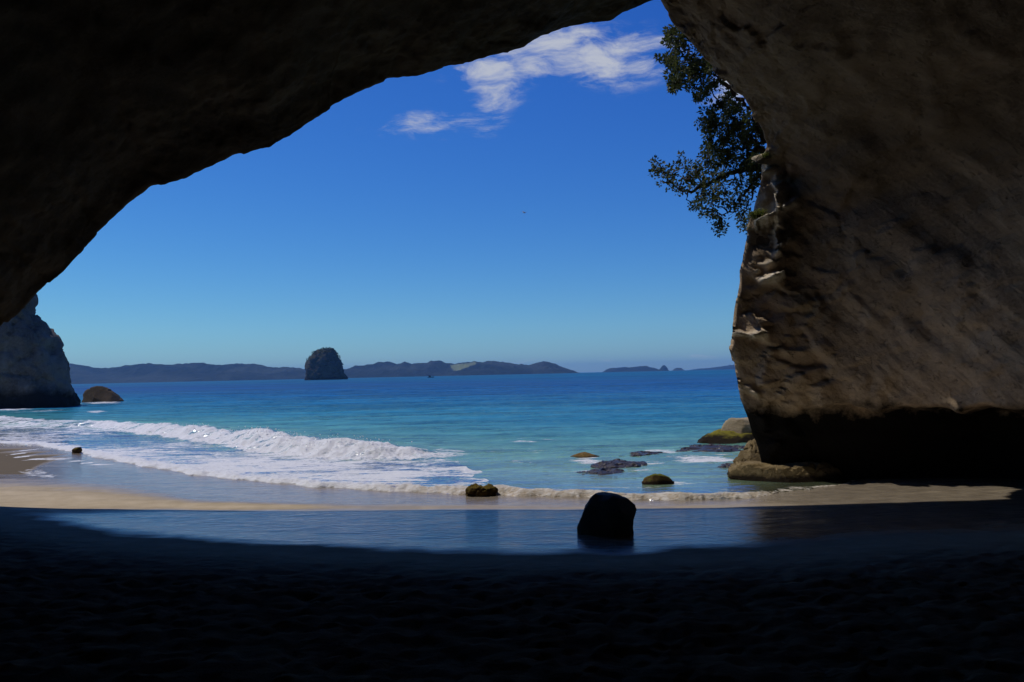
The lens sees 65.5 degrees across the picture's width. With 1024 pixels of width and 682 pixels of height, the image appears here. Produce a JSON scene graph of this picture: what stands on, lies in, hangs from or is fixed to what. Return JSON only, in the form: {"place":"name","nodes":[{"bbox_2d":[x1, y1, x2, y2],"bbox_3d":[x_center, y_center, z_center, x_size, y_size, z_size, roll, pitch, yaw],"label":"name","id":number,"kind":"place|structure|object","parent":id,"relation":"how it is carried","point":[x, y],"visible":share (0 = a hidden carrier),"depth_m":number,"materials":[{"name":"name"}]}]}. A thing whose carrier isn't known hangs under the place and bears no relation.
{"place":"outdoors","nodes":[
{"label":"outdoors","id":0,"kind":"place"},
{"bbox_2d":[69,360,577,383],"bbox_3d":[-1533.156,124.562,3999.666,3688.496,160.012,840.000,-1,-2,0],"label":"hills","id":1,"kind":"structure","parent":0,"point":[147,372],"depth_m":3772.73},
{"bbox_2d":[35,0,766,372],"label":"sky","id":2,"kind":"structure","parent":0,"point":[392,225],"materials":[{"name":"blue"}]},
{"bbox_2d":[0,369,866,500],"bbox_3d":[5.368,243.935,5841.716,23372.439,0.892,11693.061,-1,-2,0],"label":"sea","id":3,"kind":"structure","parent":0,"point":[513,435],"depth_m":33.19,"materials":[{"name":"liquid"}]},
{"bbox_2d":[82,386,123,401],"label":"boulder","id":4,"kind":"object","parent":3,"relation":"in","point":[98,394],"visible":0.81,"depth_m":94.81,"materials":[{"name":"brown stone"}]},
{"bbox_2d":[160,423,412,448],"bbox_3d":[-10.561,3.303,29.593,1.984,0.571,21.362,1,-3,-44],"label":"sea spray","id":5,"kind":"object","parent":3,"relation":"on","point":[283,435],"visible":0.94,"depth_m":25.56,"materials":[{"name":"white liquid"}]},
{"bbox_2d":[304,347,347,379],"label":"sea stack","id":6,"kind":"object","parent":3,"relation":"in","point":[325,363],"visible":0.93,"depth_m":1032.34,"materials":[{"name":"stone"}]},
{"bbox_2d":[603,366,658,371],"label":"island","id":7,"kind":"structure","parent":3,"relation":"in","point":[634,369],"depth_m":5482.79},
{"bbox_2d":[642,473,673,484],"bbox_3d":[2.950,2.897,16.105,0.668,0.411,0.494,-1,-2,0],"label":"boulder","id":8,"kind":"object","parent":3,"relation":"in","point":[657,479],"visible":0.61,"depth_m":15.99,"materials":[{"name":"stone"}]},
{"bbox_2d":[658,365,668,370],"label":"island","id":9,"kind":"structure","parent":3,"relation":"in","point":[663,368],"depth_m":5253.45,"materials":[{"name":"blue stone"}]},
{"bbox_2d":[675,444,744,451],"bbox_3d":[5.572,3.272,23.284,2.653,0.418,2.150,-1,-2,0],"label":"reef rock","id":10,"kind":"object","parent":3,"relation":"in","point":[715,448],"visible":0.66,"depth_m":23.10,"materials":[{"name":"stone"}]},
{"bbox_2d":[718,463,733,467],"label":"reef rock","id":11,"kind":"object","parent":3,"relation":"in","point":[725,465],"visible":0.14,"depth_m":18.69,"materials":[{"name":"stone"}]},
{"bbox_2d":[0,443,1023,681],"bbox_3d":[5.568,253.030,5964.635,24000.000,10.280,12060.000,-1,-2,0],"label":"beach","id":12,"kind":"structure","parent":0,"point":[112,571],"depth_m":7.85,"materials":[{"name":"sand"}]},
{"bbox_2d":[0,293,80,408],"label":"cliff","id":13,"kind":"structure","parent":12,"relation":"on","point":[34,368],"depth_m":78.71,"materials":[{"name":"stone"}]},
{"bbox_2d":[72,447,81,452],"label":"boulder","id":14,"kind":"object","parent":12,"relation":"on","point":[77,450],"visible":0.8,"depth_m":26.29,"materials":[{"name":"stone"}]},
{"bbox_2d":[465,483,497,496],"bbox_3d":[-0.583,2.910,15.196,0.649,0.381,0.494,-1,-2,0],"label":"boulder","id":15,"kind":"object","parent":12,"relation":"on","point":[474,490],"visible":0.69,"depth_m":15.03,"materials":[{"name":"stone"}]},
{"bbox_2d":[0,0,1023,482],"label":"rock arch","id":16,"kind":"object","parent":12,"relation":"on","point":[878,322],"visible":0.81,"depth_m":14.70,"materials":[{"name":"stone"}]},
{"bbox_2d":[648,24,765,237],"bbox_3d":[4.562,-4.922,18.000,3.032,5.318,2.982,-1,-2,0],"label":"tree","id":17,"kind":"object","parent":16,"relation":"on","point":[743,138],"visible":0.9,"depth_m":17.93,"materials":[{"name":"green plant"}]},
{"bbox_2d":[742,208,768,220],"bbox_3d":[5.113,-2.645,16.640,0.684,0.313,0.748,-1,-2,0],"label":"grass tuft","id":18,"kind":"object","parent":16,"relation":"on","point":[756,213],"visible":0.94,"depth_m":16.59,"materials":[{"name":"green plant"}]},
{"bbox_2d":[746,152,774,162],"bbox_3d":[5.212,-3.832,16.695,0.626,0.324,0.603,-2,-2,14],"label":"grass tuft","id":19,"kind":"object","parent":16,"relation":"on","point":[766,154],"visible":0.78,"depth_m":16.55,"materials":[{"name":"green plant"}]},
{"bbox_2d":[570,452,598,457],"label":"boulder","id":20,"kind":"object","parent":12,"relation":"on","point":[583,455],"visible":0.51,"depth_m":21.25,"materials":[{"name":"stone"}]},
{"bbox_2d":[575,468,623,474],"bbox_3d":[1.992,3.046,17.981,1.221,0.309,1.095,-1,-2,0],"label":"reef rock","id":21,"kind":"object","parent":12,"relation":"on","point":[601,471],"visible":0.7,"depth_m":17.90,"materials":[{"name":"stone"}]},
{"bbox_2d":[577,492,636,536],"bbox_3d":[1.328,2.525,11.078,0.791,0.815,0.619,-2,-3,24],"label":"boulder","id":22,"kind":"object","parent":12,"relation":"on","point":[606,514],"visible":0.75,"depth_m":10.86,"materials":[{"name":"stone"}]},
{"bbox_2d":[590,458,646,468],"bbox_3d":[2.622,3.076,19.484,1.436,0.312,1.288,-1,-2,0],"label":"reef rock","id":23,"kind":"object","parent":12,"relation":"on","point":[615,463],"visible":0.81,"depth_m":19.21,"materials":[{"name":"stone"}]},
{"bbox_2d":[629,451,662,456],"bbox_3d":[3.712,3.212,21.801,1.824,0.369,1.631,-1,-2,0],"label":"reef rock","id":24,"kind":"object","parent":12,"relation":"on","point":[638,453],"visible":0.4,"depth_m":21.80,"materials":[{"name":"stone"}]},
{"bbox_2d":[697,417,753,443],"bbox_3d":[7.267,3.076,25.420,2.896,1.214,1.955,-1,-2,0],"label":"mossy rock","id":25,"kind":"object","parent":12,"relation":"on","point":[734,430],"visible":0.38,"depth_m":25.07,"materials":[{"name":"green stone"}]},
{"bbox_2d":[693,365,734,369],"bbox_3d":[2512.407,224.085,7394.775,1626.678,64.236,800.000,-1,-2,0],"label":"distant hills","id":26,"kind":"structure","parent":0,"point":[724,367],"depth_m":7214.66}
]}

